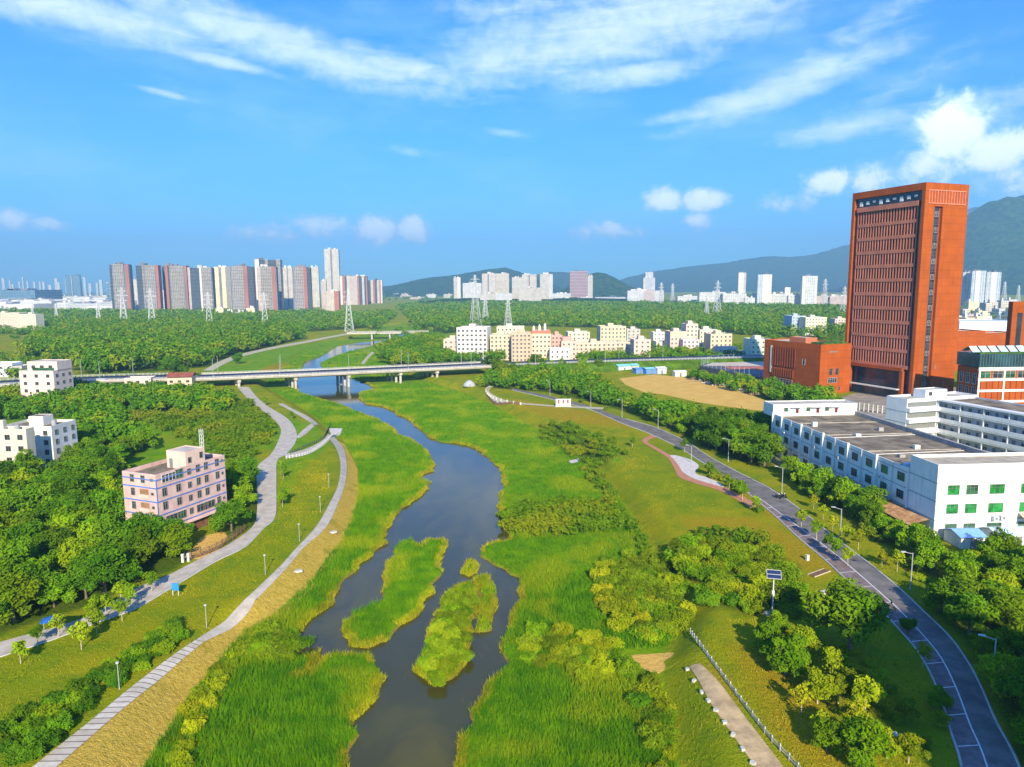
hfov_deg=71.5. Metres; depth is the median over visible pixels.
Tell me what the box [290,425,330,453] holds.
dark railing
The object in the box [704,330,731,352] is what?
apartment block
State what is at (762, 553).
shrub
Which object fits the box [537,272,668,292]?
hills
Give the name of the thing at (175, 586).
notice board
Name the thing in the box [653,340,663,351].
apartment block
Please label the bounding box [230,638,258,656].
shrub
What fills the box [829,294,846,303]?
works block
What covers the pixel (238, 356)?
broadleaf tree
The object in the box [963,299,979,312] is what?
town block
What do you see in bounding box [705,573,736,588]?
shrub
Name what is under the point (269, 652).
shrub
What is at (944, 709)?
kerb
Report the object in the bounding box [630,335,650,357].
apartment block
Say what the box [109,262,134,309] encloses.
apartment tower
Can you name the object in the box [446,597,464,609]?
shrub
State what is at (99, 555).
broadleaf tree
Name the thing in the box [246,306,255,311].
apartment block
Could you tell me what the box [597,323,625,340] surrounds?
apartment block
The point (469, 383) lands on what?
tent
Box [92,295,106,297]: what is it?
works building
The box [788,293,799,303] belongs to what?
works block
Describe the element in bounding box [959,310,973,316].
town block
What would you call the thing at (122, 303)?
power pylon
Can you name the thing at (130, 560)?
broadleaf tree
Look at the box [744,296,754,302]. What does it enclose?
works block
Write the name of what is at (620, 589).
shrub
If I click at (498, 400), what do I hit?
terrace walk
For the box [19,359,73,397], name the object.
apartment building
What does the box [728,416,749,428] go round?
broadleaf tree
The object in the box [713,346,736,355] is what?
apartment block
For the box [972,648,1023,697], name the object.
broadleaf tree
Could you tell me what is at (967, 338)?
brick hall
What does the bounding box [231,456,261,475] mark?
broadleaf tree
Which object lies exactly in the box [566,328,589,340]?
apartment block
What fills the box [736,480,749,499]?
young tree
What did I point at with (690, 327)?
apartment block
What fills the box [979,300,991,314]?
town block
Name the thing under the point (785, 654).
broadleaf tree
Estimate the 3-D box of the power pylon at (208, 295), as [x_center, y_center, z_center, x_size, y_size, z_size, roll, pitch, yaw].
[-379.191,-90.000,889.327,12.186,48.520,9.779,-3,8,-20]
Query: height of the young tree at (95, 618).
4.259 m
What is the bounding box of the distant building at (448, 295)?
[444,293,452,297]
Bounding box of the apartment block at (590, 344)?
[577,338,629,358]
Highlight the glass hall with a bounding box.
[0,288,62,298]
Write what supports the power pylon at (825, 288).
on the ground at (132, 731)
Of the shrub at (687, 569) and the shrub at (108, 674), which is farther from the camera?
the shrub at (687, 569)
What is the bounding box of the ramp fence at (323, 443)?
[286,433,336,458]
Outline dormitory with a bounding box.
[885,387,1023,452]
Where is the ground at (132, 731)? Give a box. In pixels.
[0,291,1023,766]
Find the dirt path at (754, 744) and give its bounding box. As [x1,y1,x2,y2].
[690,663,782,766]
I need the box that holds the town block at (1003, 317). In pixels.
[1000,312,1007,319]
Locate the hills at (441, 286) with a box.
[383,267,563,296]
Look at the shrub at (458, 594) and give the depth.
124.11 m
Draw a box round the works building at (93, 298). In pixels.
[74,297,106,299]
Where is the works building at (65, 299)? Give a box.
[55,298,94,301]
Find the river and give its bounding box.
[296,326,519,766]
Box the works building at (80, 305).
[65,301,111,308]
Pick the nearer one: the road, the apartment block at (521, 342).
the road
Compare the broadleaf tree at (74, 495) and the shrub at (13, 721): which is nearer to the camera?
the shrub at (13, 721)
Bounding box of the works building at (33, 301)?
[20,300,62,305]
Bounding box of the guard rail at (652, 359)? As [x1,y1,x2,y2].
[516,356,763,364]
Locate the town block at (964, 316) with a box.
[959,314,974,318]
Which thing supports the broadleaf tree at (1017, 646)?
on the ground at (132, 731)
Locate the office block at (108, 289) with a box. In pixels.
[106,282,111,299]
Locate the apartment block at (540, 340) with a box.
[531,323,550,359]
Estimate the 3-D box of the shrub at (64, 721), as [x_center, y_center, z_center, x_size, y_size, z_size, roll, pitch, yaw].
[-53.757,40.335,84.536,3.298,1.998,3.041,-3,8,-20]
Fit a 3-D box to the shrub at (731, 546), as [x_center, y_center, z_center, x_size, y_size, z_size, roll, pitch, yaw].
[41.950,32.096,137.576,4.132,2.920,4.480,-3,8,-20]
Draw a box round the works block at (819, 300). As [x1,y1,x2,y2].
[816,294,828,303]
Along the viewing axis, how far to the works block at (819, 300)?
1984.19 m
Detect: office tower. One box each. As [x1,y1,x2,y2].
[643,276,654,289]
[645,271,652,277]
[755,273,771,303]
[844,182,968,395]
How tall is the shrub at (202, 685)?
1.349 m
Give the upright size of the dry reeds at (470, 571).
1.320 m
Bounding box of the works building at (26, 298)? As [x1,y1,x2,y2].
[9,298,52,299]
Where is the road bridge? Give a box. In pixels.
[195,361,490,388]
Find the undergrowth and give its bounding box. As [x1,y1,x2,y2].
[94,370,924,569]
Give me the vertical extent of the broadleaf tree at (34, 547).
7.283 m
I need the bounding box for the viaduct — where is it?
[0,372,196,386]
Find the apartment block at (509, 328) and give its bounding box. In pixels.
[497,323,524,332]
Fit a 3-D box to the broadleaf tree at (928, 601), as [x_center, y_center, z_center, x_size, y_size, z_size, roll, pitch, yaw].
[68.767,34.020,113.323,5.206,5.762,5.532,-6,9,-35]
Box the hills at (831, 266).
[620,207,978,291]
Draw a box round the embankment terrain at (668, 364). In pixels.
[486,358,763,374]
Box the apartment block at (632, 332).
[626,326,639,340]
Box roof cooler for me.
[903,462,909,466]
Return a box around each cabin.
[632,367,642,373]
[643,367,655,373]
[655,366,666,373]
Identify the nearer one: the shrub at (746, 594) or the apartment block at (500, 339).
the shrub at (746, 594)
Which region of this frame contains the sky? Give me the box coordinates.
[0,0,1023,292]
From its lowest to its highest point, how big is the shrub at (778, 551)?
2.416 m
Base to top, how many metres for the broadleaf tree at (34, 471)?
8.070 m
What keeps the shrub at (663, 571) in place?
on the ground at (132, 731)
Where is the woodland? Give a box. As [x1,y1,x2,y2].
[0,293,1006,439]
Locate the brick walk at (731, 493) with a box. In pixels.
[642,435,757,507]
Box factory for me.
[763,400,1023,537]
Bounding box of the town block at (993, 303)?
[986,299,997,307]
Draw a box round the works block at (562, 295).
[553,292,570,297]
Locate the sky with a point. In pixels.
(411, 140)
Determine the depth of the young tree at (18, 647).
99.28 m
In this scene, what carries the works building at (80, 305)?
on the ground at (132, 731)
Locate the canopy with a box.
[40,615,63,629]
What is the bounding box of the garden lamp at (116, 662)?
[115,661,119,689]
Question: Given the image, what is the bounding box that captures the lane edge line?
[761,499,987,766]
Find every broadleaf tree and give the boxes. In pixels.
[0,460,31,473]
[0,473,16,497]
[0,492,35,512]
[0,504,19,526]
[0,523,17,533]
[0,528,14,543]
[0,534,44,575]
[0,537,17,563]
[0,556,57,607]
[0,571,43,625]
[0,592,12,612]
[1,490,19,497]
[2,518,52,551]
[3,510,46,527]
[4,471,19,485]
[7,467,38,487]
[9,448,45,473]
[9,460,39,474]
[10,479,44,491]
[11,482,54,518]
[14,508,48,523]
[15,508,41,519]
[22,555,64,575]
[24,545,46,559]
[28,474,49,485]
[31,527,79,554]
[32,524,62,541]
[33,496,58,518]
[35,578,76,606]
[38,469,66,483]
[42,458,72,473]
[42,472,98,500]
[43,489,96,519]
[44,504,83,526]
[45,547,76,572]
[46,468,87,492]
[51,513,80,534]
[54,558,105,598]
[55,537,96,569]
[59,442,82,459]
[62,456,108,477]
[63,499,98,514]
[65,544,142,592]
[67,540,114,585]
[75,479,105,493]
[75,515,115,541]
[76,503,101,520]
[77,425,91,439]
[77,443,108,460]
[80,512,131,544]
[81,437,104,447]
[84,433,107,443]
[84,458,102,472]
[85,473,98,484]
[87,484,126,520]
[92,470,122,487]
[97,451,124,469]
[99,555,138,582]
[100,476,122,490]
[102,443,131,459]
[103,468,121,479]
[108,435,136,447]
[114,455,130,475]
[114,517,160,541]
[117,524,163,569]
[120,511,156,533]
[129,427,158,450]
[141,427,159,444]
[149,515,194,532]
[150,521,192,556]
[157,355,189,372]
[206,498,251,531]
[225,461,255,477]
[225,466,253,483]
[225,470,252,497]
[230,352,242,361]
[230,483,257,504]
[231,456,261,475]
[490,359,500,370]
[496,360,508,370]
[509,363,517,369]
[523,363,533,369]
[527,354,543,362]
[557,358,568,363]
[576,358,589,368]
[593,359,604,365]
[661,412,677,427]
[675,413,694,432]
[684,407,719,429]
[687,408,699,415]
[693,417,720,446]
[695,417,729,429]
[698,414,724,424]
[701,417,731,450]
[706,406,724,416]
[721,407,751,420]
[722,423,743,453]
[724,412,744,419]
[726,427,745,457]
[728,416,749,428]
[730,430,763,462]
[737,420,754,428]
[740,422,769,432]
[741,426,771,444]
[746,429,785,465]
[750,411,771,431]
[759,632,811,676]
[779,454,799,476]
[790,461,814,482]
[797,474,811,489]
[798,575,895,650]
[803,665,839,703]
[804,477,824,497]
[807,477,830,499]
[808,465,835,479]
[820,646,848,675]
[822,475,855,500]
[826,476,860,508]
[843,494,873,519]
[850,674,887,713]
[855,485,890,510]
[859,500,885,524]
[866,513,894,534]
[883,519,908,539]
[895,522,939,555]
[909,527,947,562]
[910,539,950,570]
[919,578,950,611]
[925,573,989,602]
[939,548,982,571]
[941,558,982,581]
[942,592,1001,634]
[944,562,981,580]
[960,549,981,561]
[968,628,1014,660]
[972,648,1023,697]
[975,535,1012,556]
[976,552,997,570]
[978,579,1012,600]
[981,566,1023,592]
[982,551,1023,588]
[984,587,1023,631]
[987,527,1022,556]
[992,657,1023,701]
[993,627,1023,658]
[1005,584,1023,597]
[1006,711,1023,743]
[1010,545,1023,563]
[1010,632,1023,656]
[1018,696,1023,709]
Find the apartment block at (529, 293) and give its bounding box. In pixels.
[519,286,540,300]
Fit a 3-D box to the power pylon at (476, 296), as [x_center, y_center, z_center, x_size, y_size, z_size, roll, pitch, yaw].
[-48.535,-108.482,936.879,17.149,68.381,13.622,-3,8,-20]
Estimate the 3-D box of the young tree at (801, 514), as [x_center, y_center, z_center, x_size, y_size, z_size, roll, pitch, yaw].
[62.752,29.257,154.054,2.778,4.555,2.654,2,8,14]
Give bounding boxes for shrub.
[0,716,17,733]
[0,732,10,743]
[0,732,21,751]
[0,737,22,754]
[1,741,29,766]
[5,702,37,723]
[8,722,31,737]
[13,717,37,730]
[15,738,45,764]
[21,725,49,745]
[23,704,48,718]
[25,715,52,730]
[34,702,64,718]
[34,730,60,750]
[40,690,69,705]
[41,691,56,702]
[44,710,74,731]
[45,725,65,737]
[51,708,74,720]
[53,696,69,707]
[63,677,91,695]
[66,685,92,702]
[69,696,97,717]
[80,684,102,697]
[83,670,102,685]
[90,661,109,677]
[98,666,121,682]
[99,657,119,669]
[104,675,129,688]
[109,658,138,673]
[109,670,127,682]
[116,644,150,661]
[116,653,137,667]
[129,640,147,651]
[129,661,150,672]
[135,652,151,663]
[143,628,164,640]
[143,633,166,647]
[144,646,165,656]
[150,639,165,648]
[150,639,176,655]
[155,623,170,633]
[163,615,181,628]
[163,731,186,745]
[164,630,171,637]
[164,746,184,764]
[166,620,183,630]
[167,634,179,643]
[169,747,187,762]
[170,626,190,640]
[170,753,194,766]
[174,737,195,750]
[176,699,205,717]
[181,717,205,736]
[182,711,208,723]
[189,688,206,700]
[191,681,213,695]
[199,691,218,709]
[201,672,229,691]
[207,659,235,673]
[207,685,225,697]
[210,669,224,677]
[222,659,237,667]
[224,651,237,659]
[230,636,259,650]
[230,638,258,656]
[245,630,276,648]
[247,641,269,655]
[251,619,281,636]
[252,623,273,635]
[254,639,298,663]
[259,627,285,641]
[269,644,295,663]
[272,630,292,647]
[273,631,300,652]
[276,631,315,652]
[417,653,439,670]
[420,656,438,671]
[424,635,441,646]
[427,618,450,634]
[427,666,447,686]
[429,638,450,650]
[433,615,444,626]
[434,610,452,618]
[435,657,453,672]
[436,644,459,657]
[439,592,457,606]
[440,603,461,611]
[441,627,461,640]
[443,616,456,624]
[443,621,459,630]
[443,653,458,667]
[444,590,462,600]
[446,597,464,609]
[447,635,465,648]
[450,613,471,628]
[453,631,473,642]
[454,648,474,662]
[455,605,473,617]
[459,594,480,606]
[514,632,543,651]
[515,650,537,663]
[518,642,538,652]
[525,620,546,637]
[531,653,553,668]
[536,638,549,648]
[541,634,565,648]
[546,629,559,639]
[548,643,565,656]
[549,651,570,664]
[552,621,573,637]
[556,640,581,660]
[563,656,584,675]
[564,645,581,656]
[566,636,590,648]
[574,628,602,637]
[574,655,591,664]
[574,662,594,683]
[577,644,596,656]
[581,634,602,646]
[586,646,608,661]
[587,636,611,651]
[589,565,614,577]
[589,567,610,581]
[590,581,613,595]
[591,659,615,676]
[592,665,613,680]
[594,560,619,572]
[595,573,613,586]
[595,593,617,608]
[598,599,621,614]
[600,554,616,561]
[600,588,622,598]
[603,636,624,650]
[605,590,625,601]
[606,611,634,633]
[608,653,630,664]
[610,560,632,578]
[610,573,622,583]
[610,610,630,619]
[611,585,629,592]
[614,579,633,589]
[614,658,635,676]
[615,657,640,668]
[616,597,639,613]
[619,556,637,565]
[621,548,635,557]
[624,591,641,599]
[624,664,639,679]
[624,691,654,710]
[626,585,647,596]
[627,561,645,570]
[627,571,642,580]
[627,623,664,641]
[629,554,644,562]
[631,570,653,582]
[631,619,652,632]
[632,588,656,599]
[632,611,651,622]
[633,682,666,699]
[636,723,657,739]
[637,548,658,560]
[638,558,659,567]
[638,598,659,614]
[638,706,672,726]
[639,626,658,645]
[640,566,656,578]
[640,670,662,689]
[642,585,669,600]
[642,728,666,753]
[643,716,661,729]
[645,558,665,571]
[645,577,666,585]
[645,582,663,588]
[645,595,670,610]
[646,759,667,766]
[648,600,677,618]
[649,697,676,712]
[651,620,673,632]
[653,566,668,573]
[653,610,678,625]
[654,589,685,609]
[655,704,677,724]
[657,556,675,570]
[657,572,674,585]
[657,723,679,744]
[658,587,685,604]
[661,743,679,762]
[662,617,688,635]
[663,573,683,586]
[664,548,689,565]
[667,540,687,553]
[669,579,692,592]
[670,606,696,627]
[671,552,699,575]
[676,558,702,577]
[676,599,697,613]
[677,533,706,548]
[677,544,703,559]
[678,542,696,547]
[690,568,709,581]
[692,581,718,592]
[692,587,722,607]
[693,544,712,558]
[697,539,709,545]
[698,565,722,573]
[700,567,726,577]
[701,555,726,567]
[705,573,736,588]
[706,535,731,550]
[706,579,738,595]
[713,548,741,570]
[717,541,738,552]
[722,591,742,606]
[729,535,742,544]
[730,577,750,594]
[731,550,749,560]
[732,574,746,581]
[734,558,756,568]
[735,564,760,577]
[738,543,759,554]
[738,599,756,614]
[739,584,765,604]
[740,549,754,559]
[740,571,764,578]
[743,560,770,575]
[746,574,772,589]
[748,595,770,612]
[754,548,773,560]
[754,592,774,603]
[755,541,775,549]
[755,585,766,591]
[757,556,785,563]
[760,582,781,592]
[762,580,805,607]
[765,562,802,580]
[766,542,785,557]
[766,561,789,576]
[767,575,785,584]
[771,600,804,619]
[773,558,797,569]
[780,579,809,595]
[837,645,857,654]
[854,669,866,675]
[868,703,894,717]
[885,681,898,693]
[898,696,918,710]
[907,570,929,579]
[916,576,928,582]
[916,734,932,749]
[966,621,987,630]
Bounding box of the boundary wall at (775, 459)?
[766,455,859,514]
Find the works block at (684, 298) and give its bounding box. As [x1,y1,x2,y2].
[676,295,696,301]
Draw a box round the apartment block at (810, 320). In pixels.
[799,315,826,335]
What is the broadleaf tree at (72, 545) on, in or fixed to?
on the ground at (132, 731)
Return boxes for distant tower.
[1,277,5,289]
[54,278,57,289]
[65,275,73,295]
[72,274,81,295]
[83,276,86,295]
[88,282,91,294]
[96,283,98,295]
[99,280,103,295]
[569,270,587,297]
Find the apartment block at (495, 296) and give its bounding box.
[480,292,511,299]
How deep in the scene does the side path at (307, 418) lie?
295.79 m
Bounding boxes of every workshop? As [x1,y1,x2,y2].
[0,361,22,376]
[12,364,26,368]
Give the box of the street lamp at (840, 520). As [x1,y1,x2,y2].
[831,506,841,536]
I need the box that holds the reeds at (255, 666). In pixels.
[135,350,680,766]
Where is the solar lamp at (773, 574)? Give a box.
[766,569,781,611]
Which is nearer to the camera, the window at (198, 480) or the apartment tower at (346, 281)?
the window at (198, 480)
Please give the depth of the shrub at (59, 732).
83.19 m
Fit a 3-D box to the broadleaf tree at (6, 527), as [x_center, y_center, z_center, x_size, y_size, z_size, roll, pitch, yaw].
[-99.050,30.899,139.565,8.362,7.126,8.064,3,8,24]
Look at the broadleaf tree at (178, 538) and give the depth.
138.15 m
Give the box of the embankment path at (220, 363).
[203,333,348,370]
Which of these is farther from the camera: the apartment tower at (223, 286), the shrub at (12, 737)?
the apartment tower at (223, 286)
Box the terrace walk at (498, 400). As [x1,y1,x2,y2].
[487,386,603,408]
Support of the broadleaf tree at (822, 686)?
on the ground at (132, 731)
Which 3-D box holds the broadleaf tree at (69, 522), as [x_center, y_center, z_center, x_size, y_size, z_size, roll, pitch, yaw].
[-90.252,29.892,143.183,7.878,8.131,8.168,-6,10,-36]
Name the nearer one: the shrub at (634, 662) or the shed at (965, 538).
the shrub at (634, 662)
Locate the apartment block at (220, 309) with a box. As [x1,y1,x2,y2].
[216,306,224,312]
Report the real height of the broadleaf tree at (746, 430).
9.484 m
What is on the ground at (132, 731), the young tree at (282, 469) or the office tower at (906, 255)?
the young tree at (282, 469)
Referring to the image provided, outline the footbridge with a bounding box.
[347,330,428,338]
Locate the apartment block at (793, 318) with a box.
[783,313,805,334]
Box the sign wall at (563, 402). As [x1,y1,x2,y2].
[555,399,571,406]
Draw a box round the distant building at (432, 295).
[428,293,435,297]
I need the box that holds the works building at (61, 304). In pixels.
[57,301,80,308]
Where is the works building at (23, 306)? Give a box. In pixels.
[0,302,54,309]
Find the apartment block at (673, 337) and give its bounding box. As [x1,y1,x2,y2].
[664,328,685,349]
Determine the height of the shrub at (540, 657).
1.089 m
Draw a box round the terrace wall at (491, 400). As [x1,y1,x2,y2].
[485,386,520,404]
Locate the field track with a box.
[361,352,373,363]
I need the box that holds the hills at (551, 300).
[411,298,673,302]
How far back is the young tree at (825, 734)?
78.90 m
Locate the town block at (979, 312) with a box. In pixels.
[972,308,987,315]
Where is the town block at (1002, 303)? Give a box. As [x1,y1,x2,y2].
[997,298,1011,308]
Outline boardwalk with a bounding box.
[33,640,202,766]
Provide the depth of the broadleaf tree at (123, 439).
220.68 m
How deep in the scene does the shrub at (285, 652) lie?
104.39 m
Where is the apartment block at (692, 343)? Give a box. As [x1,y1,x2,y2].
[680,339,698,348]
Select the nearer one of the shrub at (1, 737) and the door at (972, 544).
the shrub at (1, 737)
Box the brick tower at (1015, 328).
[1005,302,1023,350]
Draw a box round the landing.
[329,428,341,435]
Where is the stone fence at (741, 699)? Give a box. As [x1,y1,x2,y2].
[690,628,800,766]
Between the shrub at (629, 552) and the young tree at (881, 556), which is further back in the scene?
the shrub at (629, 552)
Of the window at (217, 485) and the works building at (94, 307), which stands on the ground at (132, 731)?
the works building at (94, 307)
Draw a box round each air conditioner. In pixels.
[991,515,998,520]
[999,515,1006,519]
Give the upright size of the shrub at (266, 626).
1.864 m
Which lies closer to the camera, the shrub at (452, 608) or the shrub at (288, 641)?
the shrub at (288, 641)
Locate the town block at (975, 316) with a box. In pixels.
[969,312,986,318]
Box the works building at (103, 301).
[83,300,137,304]
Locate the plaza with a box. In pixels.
[670,455,723,486]
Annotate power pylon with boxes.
[95,301,100,318]
[116,288,127,318]
[146,288,155,318]
[203,293,212,320]
[259,293,267,318]
[344,288,353,331]
[469,275,481,325]
[481,292,488,323]
[504,293,511,325]
[658,283,663,302]
[670,283,674,300]
[704,296,708,312]
[712,281,720,312]
[821,279,827,303]
[840,286,846,311]
[1000,282,1006,299]
[1015,285,1020,301]
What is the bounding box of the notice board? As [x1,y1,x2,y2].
[171,583,178,595]
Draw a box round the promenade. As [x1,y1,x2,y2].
[0,387,295,655]
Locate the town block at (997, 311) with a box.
[993,309,1004,316]
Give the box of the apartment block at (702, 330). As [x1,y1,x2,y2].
[698,326,717,346]
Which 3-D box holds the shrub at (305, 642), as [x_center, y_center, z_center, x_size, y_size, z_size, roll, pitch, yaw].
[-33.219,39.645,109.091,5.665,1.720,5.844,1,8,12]
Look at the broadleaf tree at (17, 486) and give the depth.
164.68 m
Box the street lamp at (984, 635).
[978,633,996,686]
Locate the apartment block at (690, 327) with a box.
[680,320,697,338]
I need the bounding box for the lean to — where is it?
[878,497,928,527]
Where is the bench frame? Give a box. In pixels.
[807,568,830,576]
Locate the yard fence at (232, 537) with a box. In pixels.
[191,524,244,559]
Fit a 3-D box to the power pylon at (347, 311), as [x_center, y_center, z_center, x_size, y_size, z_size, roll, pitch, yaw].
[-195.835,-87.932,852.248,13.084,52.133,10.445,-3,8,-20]
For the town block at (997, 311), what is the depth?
1119.83 m
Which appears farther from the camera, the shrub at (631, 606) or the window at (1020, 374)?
the window at (1020, 374)
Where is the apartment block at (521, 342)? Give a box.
[511,329,530,361]
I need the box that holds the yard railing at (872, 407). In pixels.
[858,402,885,413]
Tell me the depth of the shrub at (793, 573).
126.47 m
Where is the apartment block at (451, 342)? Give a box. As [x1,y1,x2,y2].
[443,335,456,351]
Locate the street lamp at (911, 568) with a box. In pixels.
[900,551,912,589]
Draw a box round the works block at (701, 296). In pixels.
[697,290,725,302]
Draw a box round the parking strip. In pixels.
[748,491,985,766]
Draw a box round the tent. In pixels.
[463,380,474,386]
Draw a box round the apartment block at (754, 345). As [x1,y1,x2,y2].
[743,335,768,354]
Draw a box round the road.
[490,354,763,365]
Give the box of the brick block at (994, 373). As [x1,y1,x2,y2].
[956,345,1023,403]
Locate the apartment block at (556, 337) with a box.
[551,331,561,346]
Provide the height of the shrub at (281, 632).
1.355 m
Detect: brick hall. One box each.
[763,336,851,392]
[955,329,984,369]
[984,331,1005,350]
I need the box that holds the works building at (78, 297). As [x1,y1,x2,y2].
[66,296,91,298]
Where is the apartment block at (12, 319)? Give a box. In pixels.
[0,311,27,328]
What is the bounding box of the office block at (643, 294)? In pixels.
[626,289,663,301]
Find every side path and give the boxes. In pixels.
[279,403,317,423]
[295,423,318,438]
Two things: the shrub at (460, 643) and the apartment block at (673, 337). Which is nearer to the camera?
the shrub at (460, 643)
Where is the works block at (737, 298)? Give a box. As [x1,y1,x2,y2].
[721,291,746,303]
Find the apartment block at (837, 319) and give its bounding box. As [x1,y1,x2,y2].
[829,316,845,327]
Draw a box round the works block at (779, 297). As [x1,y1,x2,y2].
[771,292,785,303]
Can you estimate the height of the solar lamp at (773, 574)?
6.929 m
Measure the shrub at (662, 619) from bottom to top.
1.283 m
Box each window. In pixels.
[131,487,134,494]
[132,501,136,508]
[140,475,144,482]
[161,471,175,482]
[162,487,166,496]
[163,501,167,509]
[166,512,177,520]
[175,468,182,478]
[176,483,180,491]
[177,496,181,504]
[178,509,186,518]
[196,477,200,484]
[197,490,201,497]
[197,502,207,511]
[204,475,208,482]
[205,487,209,494]
[205,499,214,508]
[215,471,219,478]
[216,483,219,491]
[774,378,791,384]
[793,441,797,448]
[794,427,798,434]
[804,432,808,439]
[814,450,818,458]
[815,436,819,444]
[826,441,831,449]
[826,456,830,464]
[828,377,836,382]
[838,461,843,470]
[839,446,844,454]
[851,467,856,476]
[852,452,857,460]
[865,474,871,483]
[866,457,872,467]
[880,481,886,490]
[881,464,887,474]
[896,488,903,498]
[897,471,904,481]
[945,524,956,527]
[946,504,958,513]
[947,485,959,494]
[959,371,963,381]
[963,523,974,527]
[964,503,976,512]
[965,372,969,382]
[966,485,978,494]
[971,373,976,383]
[980,371,990,377]
[986,522,1001,526]
[988,503,1003,512]
[989,484,1004,493]
[993,371,1002,377]
[1005,371,1015,377]
[1017,371,1023,377]
[1019,502,1023,511]
[1021,483,1023,492]
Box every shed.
[944,527,987,548]
[958,319,1006,330]
[982,526,1023,544]
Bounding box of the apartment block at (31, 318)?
[19,312,44,329]
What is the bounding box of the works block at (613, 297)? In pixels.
[594,296,625,298]
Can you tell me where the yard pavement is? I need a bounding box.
[840,388,955,418]
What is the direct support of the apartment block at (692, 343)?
on the ground at (132, 731)
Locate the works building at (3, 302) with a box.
[0,301,19,303]
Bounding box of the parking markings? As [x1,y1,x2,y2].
[748,492,978,746]
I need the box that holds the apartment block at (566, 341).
[560,336,576,359]
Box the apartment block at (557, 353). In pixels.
[549,347,569,359]
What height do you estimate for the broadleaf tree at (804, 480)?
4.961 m
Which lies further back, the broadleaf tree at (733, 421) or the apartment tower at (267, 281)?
the apartment tower at (267, 281)
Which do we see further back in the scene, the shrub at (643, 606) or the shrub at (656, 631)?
the shrub at (643, 606)
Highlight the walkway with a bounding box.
[196,437,345,641]
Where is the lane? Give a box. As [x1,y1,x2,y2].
[512,388,1017,766]
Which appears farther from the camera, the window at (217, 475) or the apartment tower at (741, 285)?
the apartment tower at (741, 285)
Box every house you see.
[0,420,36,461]
[7,414,77,466]
[122,445,226,529]
[124,376,156,384]
[166,372,196,386]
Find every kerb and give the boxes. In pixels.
[0,408,296,656]
[256,437,346,597]
[513,390,722,474]
[628,419,1020,766]
[746,492,962,766]
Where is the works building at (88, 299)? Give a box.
[74,298,111,301]
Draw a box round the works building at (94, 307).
[85,305,135,309]
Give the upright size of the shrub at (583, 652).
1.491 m
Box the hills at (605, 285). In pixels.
[561,272,634,297]
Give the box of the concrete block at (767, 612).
[762,609,770,615]
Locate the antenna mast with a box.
[199,429,204,450]
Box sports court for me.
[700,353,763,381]
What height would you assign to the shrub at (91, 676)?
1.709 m
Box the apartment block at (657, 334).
[650,329,664,341]
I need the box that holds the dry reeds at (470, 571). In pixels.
[284,380,526,766]
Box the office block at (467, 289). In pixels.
[463,282,481,297]
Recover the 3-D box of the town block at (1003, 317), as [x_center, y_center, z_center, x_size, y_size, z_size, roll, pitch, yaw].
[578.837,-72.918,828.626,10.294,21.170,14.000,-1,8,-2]
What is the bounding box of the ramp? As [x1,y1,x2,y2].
[285,434,335,457]
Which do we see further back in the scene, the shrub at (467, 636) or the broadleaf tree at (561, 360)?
the broadleaf tree at (561, 360)
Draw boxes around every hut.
[615,364,631,369]
[630,363,639,367]
[672,370,686,376]
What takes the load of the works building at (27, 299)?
on the ground at (132, 731)
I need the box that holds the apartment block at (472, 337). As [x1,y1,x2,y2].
[456,324,490,359]
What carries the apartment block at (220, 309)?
on the ground at (132, 731)
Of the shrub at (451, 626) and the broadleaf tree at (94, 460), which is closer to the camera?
the shrub at (451, 626)
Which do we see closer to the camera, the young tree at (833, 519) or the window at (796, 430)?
the young tree at (833, 519)
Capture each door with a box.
[169,458,172,467]
[970,539,976,548]
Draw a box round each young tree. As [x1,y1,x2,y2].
[10,640,28,663]
[29,623,44,646]
[48,614,65,636]
[65,621,92,649]
[82,594,103,611]
[83,609,105,633]
[97,593,114,615]
[111,580,129,597]
[111,596,131,620]
[121,584,136,606]
[141,571,158,590]
[276,490,287,506]
[279,464,286,478]
[279,488,290,502]
[629,437,635,447]
[680,438,689,451]
[704,461,714,474]
[726,477,734,485]
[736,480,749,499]
[752,495,761,507]
[753,621,784,651]
[767,610,791,632]
[785,624,821,653]
[789,683,813,712]
[795,509,807,526]
[809,709,829,725]
[810,494,819,508]
[810,519,824,538]
[811,716,847,755]
[818,504,829,514]
[822,532,833,550]
[824,673,851,703]
[827,515,838,532]
[828,536,842,558]
[837,710,898,766]
[839,524,854,541]
[842,547,855,565]
[843,667,858,688]
[846,697,871,717]
[851,528,866,549]
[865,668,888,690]
[876,550,888,566]
[881,727,906,757]
[890,549,905,571]
[894,701,921,722]
[895,732,931,763]
[899,617,918,632]
[913,640,932,668]
[926,684,954,708]
[935,709,951,726]
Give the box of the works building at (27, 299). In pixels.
[11,298,62,300]
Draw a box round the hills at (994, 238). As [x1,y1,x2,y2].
[817,195,1023,294]
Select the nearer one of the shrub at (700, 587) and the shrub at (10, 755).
the shrub at (10, 755)
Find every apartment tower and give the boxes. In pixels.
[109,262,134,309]
[133,279,137,299]
[136,263,163,309]
[162,263,189,309]
[187,265,216,309]
[213,265,232,307]
[230,263,256,310]
[255,258,284,310]
[256,264,279,310]
[283,265,293,308]
[292,264,312,309]
[310,265,320,306]
[321,279,326,308]
[323,289,339,310]
[324,248,340,303]
[340,274,353,304]
[353,275,368,304]
[368,279,382,302]
[454,276,460,298]
[482,272,495,292]
[496,272,508,292]
[512,276,521,298]
[522,273,536,287]
[540,273,552,298]
[587,274,592,297]
[737,271,745,292]
[784,285,790,302]
[800,274,817,304]
[960,270,970,305]
[968,269,985,305]
[984,270,1001,301]
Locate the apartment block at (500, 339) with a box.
[490,331,511,359]
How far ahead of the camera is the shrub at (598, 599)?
122.38 m

